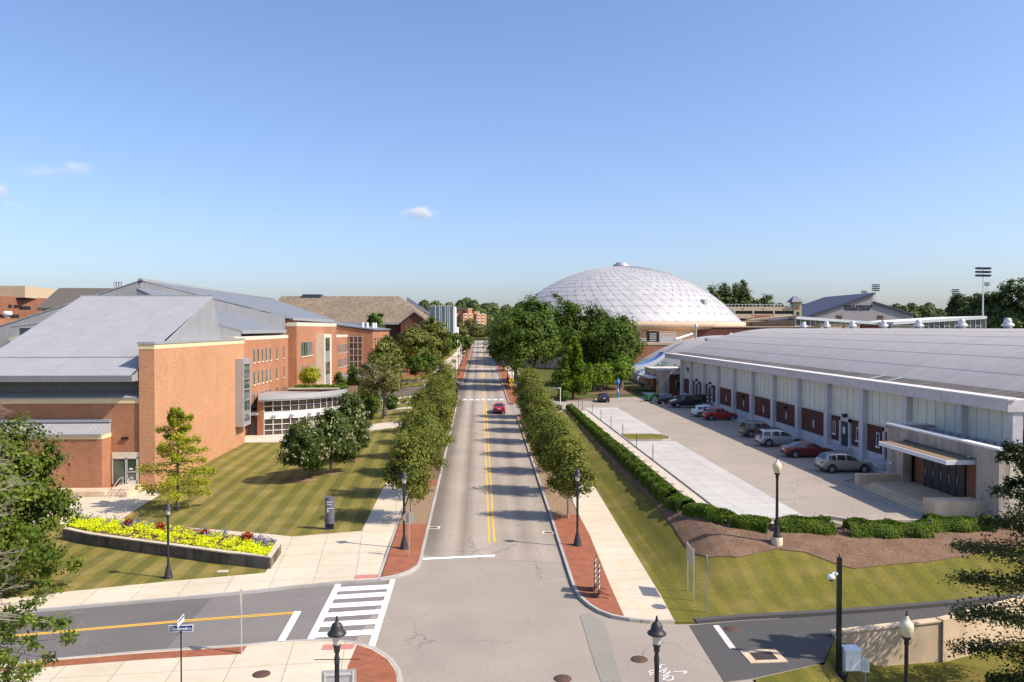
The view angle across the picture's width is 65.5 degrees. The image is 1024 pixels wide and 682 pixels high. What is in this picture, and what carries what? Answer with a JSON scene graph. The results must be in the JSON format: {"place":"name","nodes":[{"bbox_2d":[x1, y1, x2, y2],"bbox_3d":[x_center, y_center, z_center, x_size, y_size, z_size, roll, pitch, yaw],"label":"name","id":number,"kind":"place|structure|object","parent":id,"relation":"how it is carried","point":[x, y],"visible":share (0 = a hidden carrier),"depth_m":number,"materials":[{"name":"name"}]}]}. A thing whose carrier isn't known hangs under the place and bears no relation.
{"place":"outdoors","nodes":[
{"label":"outdoors","id":0,"kind":"place"},
{"bbox_2d":[0,598,210,661],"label":"side road resurfaced","id":1,"kind":"structure","parent":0,"point":[155,636],"depth_m":39.62,"materials":[{"name":"asphalt"}]},
{"bbox_2d":[0,402,37,615],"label":"tree","id":2,"kind":"object","parent":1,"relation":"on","point":[9,498],"visible":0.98,"depth_m":39.23,"materials":[{"name":"green plant"}]},
{"bbox_2d":[0,640,397,681],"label":"pavement","id":3,"kind":"structure","parent":0,"point":[294,661],"depth_m":34.87,"materials":[{"name":"concrete"}]},
{"bbox_2d":[0,590,89,681],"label":"foreground oak","id":4,"kind":"object","parent":3,"relation":"on","point":[29,619],"visible":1,"depth_m":26.05,"materials":[{"name":"green plant"}]},
{"bbox_2d":[2,646,246,670],"bbox_3d":[-17.331,14.271,35.854,10.226,0.001,0.907,0,1,-11],"label":"brick band","id":5,"kind":"object","parent":3,"relation":"on","point":[176,654],"visible":0.82,"depth_m":36.02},
{"bbox_2d":[314,616,355,681],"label":"street lamp","id":6,"kind":"object","parent":3,"relation":"on","point":[337,632],"visible":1,"depth_m":26.44,"materials":[{"name":"grey metal"}]},
{"bbox_2d":[321,669,355,681],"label":"guide sign","id":7,"kind":"object","parent":3,"relation":"on","point":[347,675],"visible":0.91,"depth_m":30.72,"materials":[{"name":"metal"}]},
{"bbox_2d":[347,645,396,681],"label":"brick corner","id":8,"kind":"object","parent":3,"relation":"on","point":[369,665],"visible":0.94,"depth_m":34.95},
{"bbox_2d":[0,483,409,610],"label":"pavement","id":9,"kind":"structure","parent":0,"point":[321,558],"depth_m":50.24,"materials":[{"name":"concrete"}]},
{"bbox_2d":[0,396,416,598],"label":"lawn","id":10,"kind":"structure","parent":0,"point":[253,488],"depth_m":64.68,"materials":[{"name":"plant"}]},
{"bbox_2d":[0,406,91,597],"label":"oak tree","id":11,"kind":"object","parent":10,"relation":"on","point":[30,508],"visible":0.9,"depth_m":45.32,"materials":[{"name":"green plant"}]},
{"bbox_2d":[62,509,281,568],"bbox_3d":[-23.933,13.427,54.975,21.737,1.755,4.695,0,1,23],"label":"flower planter","id":12,"kind":"object","parent":10,"relation":"on","point":[247,549],"visible":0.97,"depth_m":53.19,"materials":[{"name":"concrete"}]},
{"bbox_2d":[134,403,215,509],"bbox_3d":[-27.324,9.540,65.100,6.708,8.981,6.517,0,1,-2],"label":"bald cypress","id":13,"kind":"object","parent":10,"relation":"on","point":[175,458],"visible":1,"depth_m":64.85,"materials":[{"name":"green plant"}]},
{"bbox_2d":[275,416,331,479],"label":"lilac tree","id":14,"kind":"object","parent":10,"relation":"on","point":[303,447],"visible":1,"depth_m":74.52,"materials":[{"name":"green plant"}]},
{"bbox_2d":[310,405,363,472],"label":"lilac tree","id":15,"kind":"object","parent":10,"relation":"on","point":[338,431],"visible":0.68,"depth_m":77.26,"materials":[{"name":"green plant"}]},
{"bbox_2d":[329,392,375,457],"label":"lilac tree","id":16,"kind":"object","parent":10,"relation":"on","point":[352,406],"visible":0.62,"depth_m":83.59,"materials":[{"name":"green plant"}]},
{"bbox_2d":[355,352,411,418],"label":"gnarled tree","id":17,"kind":"object","parent":10,"relation":"on","point":[383,379],"visible":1,"depth_m":116.51,"materials":[{"name":"green plant"}]},
{"bbox_2d":[359,335,407,396],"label":"chestnut tree","id":18,"kind":"object","parent":10,"relation":"on","point":[383,350],"visible":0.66,"depth_m":153.30,"materials":[{"name":"green plant"}]},
{"bbox_2d":[167,580,389,648],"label":"side road","id":19,"kind":"structure","parent":0,"point":[309,603],"depth_m":41.43,"materials":[{"name":"asphalt"}]},
{"bbox_2d":[245,421,408,442],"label":"entrance plaza","id":20,"kind":"structure","parent":0,"point":[270,438],"depth_m":106.38,"materials":[{"name":"concrete"}]},
{"bbox_2d":[382,524,426,576],"bbox_3d":[-7.049,13.937,53.323,2.214,0.572,11.342,0,1,-2],"label":"brick strip","id":21,"kind":"object","parent":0,"point":[399,560],"visible":0.85,"depth_m":52.32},
{"bbox_2d":[399,486,436,523],"bbox_3d":[-7.575,13.445,65.226,2.120,0.652,12.500,0,1,-2],"label":"mulch strip","id":22,"kind":"object","parent":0,"point":[421,510],"visible":0.43,"depth_m":63.58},
{"bbox_2d":[378,423,439,510],"bbox_3d":[-7.620,9.928,60.157,4.410,7.416,4.947,0,1,20],"label":"street tree","id":23,"kind":"object","parent":22,"relation":"on","point":[415,460],"visible":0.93,"depth_m":58.97,"materials":[{"name":"green plant"}]},
{"bbox_2d":[386,398,454,475],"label":"street tree","id":24,"kind":"object","parent":22,"relation":"on","point":[425,424],"visible":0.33,"depth_m":66.74,"materials":[{"name":"green plant"}]},
{"bbox_2d":[375,342,465,390],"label":"lawn","id":25,"kind":"structure","parent":0,"point":[414,384],"depth_m":188.34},
{"bbox_2d":[396,323,433,370],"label":"lime tree","id":26,"kind":"object","parent":25,"relation":"on","point":[413,342],"visible":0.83,"depth_m":210.44,"materials":[{"name":"green plant"}]},
{"bbox_2d":[418,314,452,359],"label":"lime tree","id":27,"kind":"object","parent":25,"relation":"on","point":[440,344],"visible":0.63,"depth_m":226.51,"materials":[{"name":"green plant"}]},
{"bbox_2d":[427,305,458,342],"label":"teal glass tower","id":28,"kind":"structure","parent":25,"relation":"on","point":[444,313],"depth_m":378.83,"materials":[{"name":"white glass"}]},
{"bbox_2d":[429,421,451,479],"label":"mulch strip","id":29,"kind":"object","parent":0,"point":[436,474],"visible":0.09,"depth_m":77.73,"materials":[{"name":"brown soil"}]},
{"bbox_2d":[408,385,456,446],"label":"street tree","id":30,"kind":"object","parent":29,"relation":"on","point":[442,410],"visible":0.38,"depth_m":83.99,"materials":[{"name":"green plant"}]},
{"bbox_2d":[376,340,563,562],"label":"road","id":31,"kind":"structure","parent":0,"point":[522,520],"depth_m":71.12,"materials":[{"name":"asphalt"}]},
{"bbox_2d":[1,348,494,636],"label":"yellow centre line","id":32,"kind":"object","parent":31,"relation":"on","point":[292,612],"visible":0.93,"depth_m":55.28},
{"bbox_2d":[278,362,502,645],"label":"white road marking","id":33,"kind":"object","parent":31,"relation":"on","point":[319,623],"visible":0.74,"depth_m":42.12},
{"bbox_2d":[0,344,922,681],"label":"kerb","id":34,"kind":"structure","parent":31,"relation":"on","point":[578,594],"depth_m":46.01,"materials":[{"name":"concrete"}]},
{"bbox_2d":[0,0,1023,312],"label":"sky","id":35,"kind":"structure","parent":0,"point":[443,151],"materials":[{"name":"blue"}]},
{"bbox_2d":[526,439,575,514],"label":"mulch strip","id":36,"kind":"object","parent":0,"point":[557,505],"visible":0.29,"depth_m":66.58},
{"bbox_2d":[514,395,558,435],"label":"street tree","id":37,"kind":"object","parent":36,"relation":"on","point":[541,408],"visible":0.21,"depth_m":85.57,"materials":[{"name":"green plant"}]},
{"bbox_2d":[516,380,559,425],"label":"street tree","id":38,"kind":"object","parent":36,"relation":"on","point":[540,391],"visible":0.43,"depth_m":93.72,"materials":[{"name":"green plant"}]},
{"bbox_2d":[522,409,576,471],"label":"street tree","id":39,"kind":"object","parent":36,"relation":"on","point":[540,420],"visible":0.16,"depth_m":77.07,"materials":[{"name":"green plant"}]},
{"bbox_2d":[529,409,585,491],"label":"street tree","id":40,"kind":"object","parent":36,"relation":"on","point":[555,425],"visible":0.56,"depth_m":68.35,"materials":[{"name":"green plant"}]},
{"bbox_2d":[489,342,657,398],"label":"lawn","id":41,"kind":"structure","parent":0,"point":[546,373],"depth_m":169.78,"materials":[{"name":"green plant"}]},
{"bbox_2d":[480,311,540,380],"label":"maple tree","id":42,"kind":"object","parent":41,"relation":"on","point":[495,353],"visible":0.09,"depth_m":176.72,"materials":[{"name":"green plant"}]},
{"bbox_2d":[487,291,566,372],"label":"maple tree","id":43,"kind":"object","parent":41,"relation":"on","point":[530,330],"visible":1,"depth_m":156.33,"materials":[{"name":"green plant"}]},
{"bbox_2d":[547,291,597,364],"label":"maple tree","id":44,"kind":"object","parent":41,"relation":"on","point":[565,321],"visible":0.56,"depth_m":169.02,"materials":[{"name":"green plant"}]},
{"bbox_2d":[551,396,593,399],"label":"mulch bed","id":45,"kind":"object","parent":41,"relation":"on","point":[574,399],"visible":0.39,"depth_m":141.04,"materials":[{"name":"brown soil"}]},
{"bbox_2d":[548,333,593,398],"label":"bald cypress","id":46,"kind":"object","parent":45,"relation":"on","point":[572,373],"visible":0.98,"depth_m":141.20,"materials":[{"name":"green plant"}]},
{"bbox_2d":[574,299,614,386],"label":"maple tree","id":47,"kind":"object","parent":41,"relation":"on","point":[597,325],"visible":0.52,"depth_m":166.76,"materials":[{"name":"green plant"}]},
{"bbox_2d":[589,306,651,387],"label":"maple tree","id":48,"kind":"object","parent":41,"relation":"on","point":[623,337],"visible":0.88,"depth_m":164.19,"materials":[{"name":"green plant"}]},
{"bbox_2d":[356,551,817,681],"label":"junction","id":49,"kind":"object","parent":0,"point":[469,620],"visible":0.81,"depth_m":39.27,"materials":[{"name":"asphalt"}]},
{"bbox_2d":[580,613,621,681],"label":"asphalt patch","id":50,"kind":"object","parent":49,"relation":"on","point":[600,645],"visible":1,"depth_m":37.27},
{"bbox_2d":[647,616,665,681],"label":"street lamp","id":51,"kind":"object","parent":49,"relation":"on","point":[656,632],"visible":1,"depth_m":26.73,"materials":[{"name":"grey metal"}]},
{"bbox_2d":[693,593,1023,623],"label":"asphalt kerb","id":52,"kind":"structure","parent":49,"relation":"on","point":[811,613],"depth_m":41.93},
{"bbox_2d":[552,514,623,615],"bbox_3d":[4.511,13.970,51.390,2.342,0.697,20.734,0,1,-2],"label":"brick strip","id":53,"kind":"object","parent":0,"point":[580,560],"visible":0.83,"depth_m":49.88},
{"bbox_2d":[537,431,603,517],"bbox_3d":[4.442,10.278,60.835,5.203,6.686,3.988,0,1,26],"label":"street tree","id":54,"kind":"object","parent":53,"relation":"on","point":[565,464],"visible":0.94,"depth_m":60.13,"materials":[{"name":"green plant"}]},
{"bbox_2d":[583,386,634,393],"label":"forecourt","id":55,"kind":"structure","parent":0,"point":[608,390],"depth_m":160.25,"materials":[{"name":"beige concrete"}]},
{"bbox_2d":[588,362,615,391],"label":"tree","id":56,"kind":"object","parent":55,"relation":"on","point":[601,373],"visible":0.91,"depth_m":156.64,"materials":[{"name":"green plant"}]},
{"bbox_2d":[570,478,674,623],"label":"pavement","id":57,"kind":"structure","parent":0,"point":[635,591],"depth_m":49.31,"materials":[{"name":"concrete"}]},
{"bbox_2d":[400,336,1023,680],"bbox_3d":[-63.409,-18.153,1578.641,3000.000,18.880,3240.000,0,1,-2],"label":"ground","id":58,"kind":"structure","parent":0,"point":[486,338],"depth_m":110.84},
{"bbox_2d":[0,286,56,318],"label":"laboratory building","id":59,"kind":"structure","parent":58,"relation":"on","point":[19,302],"depth_m":202.93,"materials":[{"name":"orange brick"}]},
{"bbox_2d":[0,295,250,497],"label":"auditorium building","id":60,"kind":"structure","parent":58,"relation":"on","point":[102,383],"depth_m":75.66,"materials":[{"name":"orange brick"}]},
{"bbox_2d":[112,458,139,483],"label":"entrance door","id":61,"kind":"structure","parent":60,"relation":"in","point":[121,467],"depth_m":73.43,"materials":[{"name":"white glass"}]},
{"bbox_2d":[235,358,250,426],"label":"bay window","id":62,"kind":"structure","parent":60,"relation":"in","point":[239,363],"depth_m":97.47,"materials":[{"name":"grey metal"}]},
{"bbox_2d":[37,282,264,311],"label":"dark roof hall","id":63,"kind":"structure","parent":58,"relation":"on","point":[59,297],"depth_m":187.41,"materials":[{"name":"black metal"}]},
{"bbox_2d":[0,278,390,435],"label":"classroom building","id":64,"kind":"structure","parent":58,"relation":"on","point":[284,343],"depth_m":129.19,"materials":[{"name":"orange brick"}]},
{"bbox_2d":[246,386,365,435],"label":"curved glass pavilion","id":65,"kind":"structure","parent":58,"relation":"on","point":[278,411],"depth_m":109.39,"materials":[{"name":"white metal"}]},
{"bbox_2d":[271,294,435,361],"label":"brown roof fieldhouse","id":66,"kind":"structure","parent":58,"relation":"on","point":[400,313],"depth_m":258.51,"materials":[{"name":"brick"}]},
{"bbox_2d":[456,308,486,335],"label":"residence hall","id":67,"kind":"structure","parent":58,"relation":"on","point":[465,314],"depth_m":560.89,"materials":[{"name":"orange brick"}]},
{"bbox_2d":[518,262,745,369],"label":"dome arena","id":68,"kind":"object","parent":58,"relation":"on","point":[655,300],"visible":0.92,"depth_m":231.68,"materials":[{"name":"grey metal"}]},
{"bbox_2d":[637,366,679,394],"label":"entrance block","id":69,"kind":"structure","parent":58,"relation":"on","point":[666,379],"depth_m":151.56,"materials":[{"name":"concrete"}]},
{"bbox_2d":[629,333,731,386],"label":"glazed barrel building","id":70,"kind":"structure","parent":58,"relation":"on","point":[683,346],"depth_m":185.18,"materials":[{"name":"grey glass"}]},
{"bbox_2d":[633,326,813,363],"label":"plant building","id":71,"kind":"structure","parent":58,"relation":"on","point":[714,330],"depth_m":226.95,"materials":[{"name":"grey brick"}]},
{"bbox_2d":[728,296,803,321],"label":"parking garage","id":72,"kind":"structure","parent":58,"relation":"on","point":[743,314],"depth_m":334.49,"materials":[{"name":"beige concrete"}]},
{"bbox_2d":[745,315,875,325],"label":"glazed sports building","id":73,"kind":"structure","parent":58,"relation":"on","point":[791,320],"depth_m":255.07,"materials":[{"name":"white metal"}]},
{"bbox_2d":[665,328,1023,470],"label":"barrel roof hall","id":74,"kind":"structure","parent":58,"relation":"on","point":[852,391],"depth_m":83.74,"materials":[{"name":"white metal"}]},
{"bbox_2d":[802,292,914,320],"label":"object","id":75,"kind":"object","parent":58,"relation":"on","point":[862,307],"visible":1,"depth_m":427.88,"materials":[{"name":"metal"}]},
{"bbox_2d":[828,595,1023,665],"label":"retaining wall","id":76,"kind":"structure","parent":58,"relation":"on","point":[880,644],"depth_m":39.47,"materials":[{"name":"concrete"}]},
{"bbox_2d":[872,316,986,327],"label":"glazed sports building","id":77,"kind":"structure","parent":58,"relation":"on","point":[952,322],"depth_m":246.13,"materials":[{"name":"white metal"}]},
{"bbox_2d":[855,422,1023,523],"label":"stone entrance portal","id":78,"kind":"object","parent":58,"relation":"on","point":[931,469],"visible":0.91,"depth_m":57.72,"materials":[{"name":"stone"}]},
{"bbox_2d":[924,459,965,496],"bbox_3d":[32.033,9.838,59.051,0.160,2.800,5.160,0,1,-2],"label":"portal door","id":79,"kind":"structure","parent":78,"relation":"in","point":[948,479],"depth_m":58.70,"materials":[{"name":"black metal"}]},
{"bbox_2d":[965,281,1021,327],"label":"skyline tree","id":80,"kind":"object","parent":58,"relation":"on","point":[975,307],"visible":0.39,"depth_m":314.67,"materials":[{"name":"green plant"}]},
{"bbox_2d":[991,277,1023,327],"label":"skyline tree","id":81,"kind":"object","parent":58,"relation":"on","point":[1017,322],"visible":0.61,"depth_m":306.54,"materials":[{"name":"green plant"}]},
{"bbox_2d":[512,395,921,524],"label":"car park","id":82,"kind":"structure","parent":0,"point":[807,487],"depth_m":75.13,"materials":[{"name":"concrete"}]},
{"bbox_2d":[607,352,636,389],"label":"tree","id":83,"kind":"object","parent":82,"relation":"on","point":[620,369],"visible":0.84,"depth_m":160.23,"materials":[{"name":"green plant"}]},
{"bbox_2d":[586,407,661,433],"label":"car park slab","id":84,"kind":"object","parent":82,"relation":"on","point":[614,419],"visible":0.91,"depth_m":108.78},
{"bbox_2d":[582,411,725,520],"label":"gravel strip","id":85,"kind":"object","parent":82,"relation":"on","point":[679,485],"visible":0.48,"depth_m":76.36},
{"bbox_2d":[668,394,706,407],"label":"black van","id":86,"kind":"object","parent":82,"relation":"on","point":[679,400],"visible":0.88,"depth_m":127.69,"materials":[{"name":"paint"}]},
{"bbox_2d":[631,441,802,522],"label":"car park slab","id":87,"kind":"object","parent":82,"relation":"on","point":[742,496],"visible":0.89,"depth_m":65.83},
{"bbox_2d":[614,400,854,648],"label":"worn white marking","id":88,"kind":"object","parent":82,"relation":"on","point":[725,638],"visible":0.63,"depth_m":65.38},
{"bbox_2d":[739,420,782,437],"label":"bronze estate","id":89,"kind":"object","parent":82,"relation":"on","point":[749,429],"visible":0.6,"depth_m":92.97,"materials":[{"name":"brown paint"}]},
{"bbox_2d":[755,428,804,446],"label":"silver estate","id":90,"kind":"object","parent":82,"relation":"on","point":[768,437],"visible":0.84,"depth_m":85.51,"materials":[{"name":"paint"}]},
{"bbox_2d":[780,441,832,457],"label":"maroon saloon","id":91,"kind":"object","parent":82,"relation":"on","point":[796,449],"visible":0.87,"depth_m":78.35,"materials":[{"name":"paint"}]},
{"bbox_2d":[814,450,872,472],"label":"champagne crossover","id":92,"kind":"object","parent":82,"relation":"on","point":[832,461],"visible":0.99,"depth_m":70.15,"materials":[{"name":"paint"}]},
{"bbox_2d":[555,410,1023,623],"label":"bank lawn","id":93,"kind":"structure","parent":0,"point":[778,580],"depth_m":46.03,"materials":[{"name":"plant"}]},
{"bbox_2d":[565,403,676,503],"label":"long hedge","id":94,"kind":"object","parent":93,"relation":"on","point":[623,455],"visible":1,"depth_m":74.59,"materials":[{"name":"green plant"}]},
{"bbox_2d":[567,410,1023,568],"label":"mulch bed","id":95,"kind":"object","parent":93,"relation":"on","point":[703,537],"visible":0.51,"depth_m":48.88,"materials":[{"name":"brown soil"}]},
{"bbox_2d":[681,502,771,533],"bbox_3d":[13.962,11.584,52.498,2.459,1.227,6.878,-1,1,-37],"label":"yew hedge","id":96,"kind":"object","parent":95,"relation":"on","point":[705,511],"visible":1,"depth_m":51.42,"materials":[{"name":"green plant"}]},
{"bbox_2d":[771,456,782,545],"bbox_3d":[16.171,9.769,48.588,0.680,5.560,0.680,0,1,-2],"label":"globe lamp","id":97,"kind":"object","parent":95,"relation":"on","point":[776,539],"visible":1,"depth_m":48.48,"materials":[{"name":"metal"}]},
{"bbox_2d":[774,514,836,535],"bbox_3d":[18.569,11.620,50.496,3.632,1.132,1.734,0,1,7],"label":"yew hedge","id":98,"kind":"object","parent":95,"relation":"on","point":[790,523],"visible":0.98,"depth_m":49.98,"materials":[{"name":"green plant"}]},
{"bbox_2d":[621,443,1005,524],"bbox_3d":[15.514,12.067,63.987,15.605,1.780,39.320,-1,1,-32],"label":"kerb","id":99,"kind":"object","parent":95,"relation":"on","point":[836,518],"visible":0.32,"depth_m":52.33,"materials":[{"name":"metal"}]},
{"bbox_2d":[842,517,934,538],"bbox_3d":[23.620,11.747,50.043,5.355,1.288,1.850,0,1,-2],"label":"yew hedge","id":100,"kind":"object","parent":95,"relation":"on","point":[885,527],"visible":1,"depth_m":49.50,"materials":[{"name":"green plant"}]},
{"bbox_2d":[921,513,997,532],"bbox_3d":[28.543,11.595,50.834,4.248,1.187,1.779,0,1,-2],"label":"yew hedge","id":101,"kind":"object","parent":95,"relation":"on","point":[956,522],"visible":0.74,"depth_m":50.29,"materials":[{"name":"green plant"}]},
{"bbox_2d":[689,601,998,681],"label":"driveway","id":102,"kind":"structure","parent":0,"point":[798,642],"depth_m":38.48,"materials":[{"name":"asphalt"}]},
{"bbox_2d":[739,649,787,662],"bbox_3d":[11.483,14.397,36.382,1.725,0.042,1.425,0,1,-4],"label":"storm drain","id":103,"kind":"object","parent":102,"relation":"on","point":[775,653],"visible":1,"depth_m":36.31,"materials":[{"name":"concrete"}]},
{"bbox_2d":[754,638,1023,681],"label":"verge","id":104,"kind":"structure","parent":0,"point":[966,669],"depth_m":37.94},
{"bbox_2d":[827,554,861,681],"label":"camera mast","id":105,"kind":"object","parent":104,"relation":"on","point":[848,657],"visible":0.98,"depth_m":35.71,"materials":[{"name":"black metal"}]},
{"bbox_2d":[899,611,913,681],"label":"globe lamp","id":106,"kind":"object","parent":104,"relation":"on","point":[906,625],"visible":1,"depth_m":31.68,"materials":[{"name":"glass"}]},
{"bbox_2d":[937,423,1023,681],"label":"hemlock tree","id":107,"kind":"object","parent":104,"relation":"on","point":[984,580],"visible":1,"depth_m":34.73,"materials":[{"name":"green plant"}]},
{"bbox_2d":[987,278,1023,327],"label":"skyline tree","id":108,"kind":"object","parent":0,"point":[999,311],"visible":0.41,"depth_m":309.94,"materials":[{"name":"green plant"}]},
{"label":"brick strip","id":109,"kind":"structure","parent":0,"visible":0},
{"bbox_2d":[423,355,464,397],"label":"street tree","id":110,"kind":"object","parent":109,"relation":"on","point":[448,369],"visible":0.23,"depth_m":117.73,"materials":[{"name":"green plant"}]},
{"bbox_3d":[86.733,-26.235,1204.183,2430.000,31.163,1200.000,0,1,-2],"label":"hills","id":111,"kind":"structure","parent":0,"visible":0},
{"bbox_2d":[266,297,948,324],"bbox_3d":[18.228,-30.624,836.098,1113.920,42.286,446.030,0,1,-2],"label":"distant wood","id":112,"kind":"object","parent":111,"relation":"on","point":[928,309],"visible":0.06,"depth_m":842.95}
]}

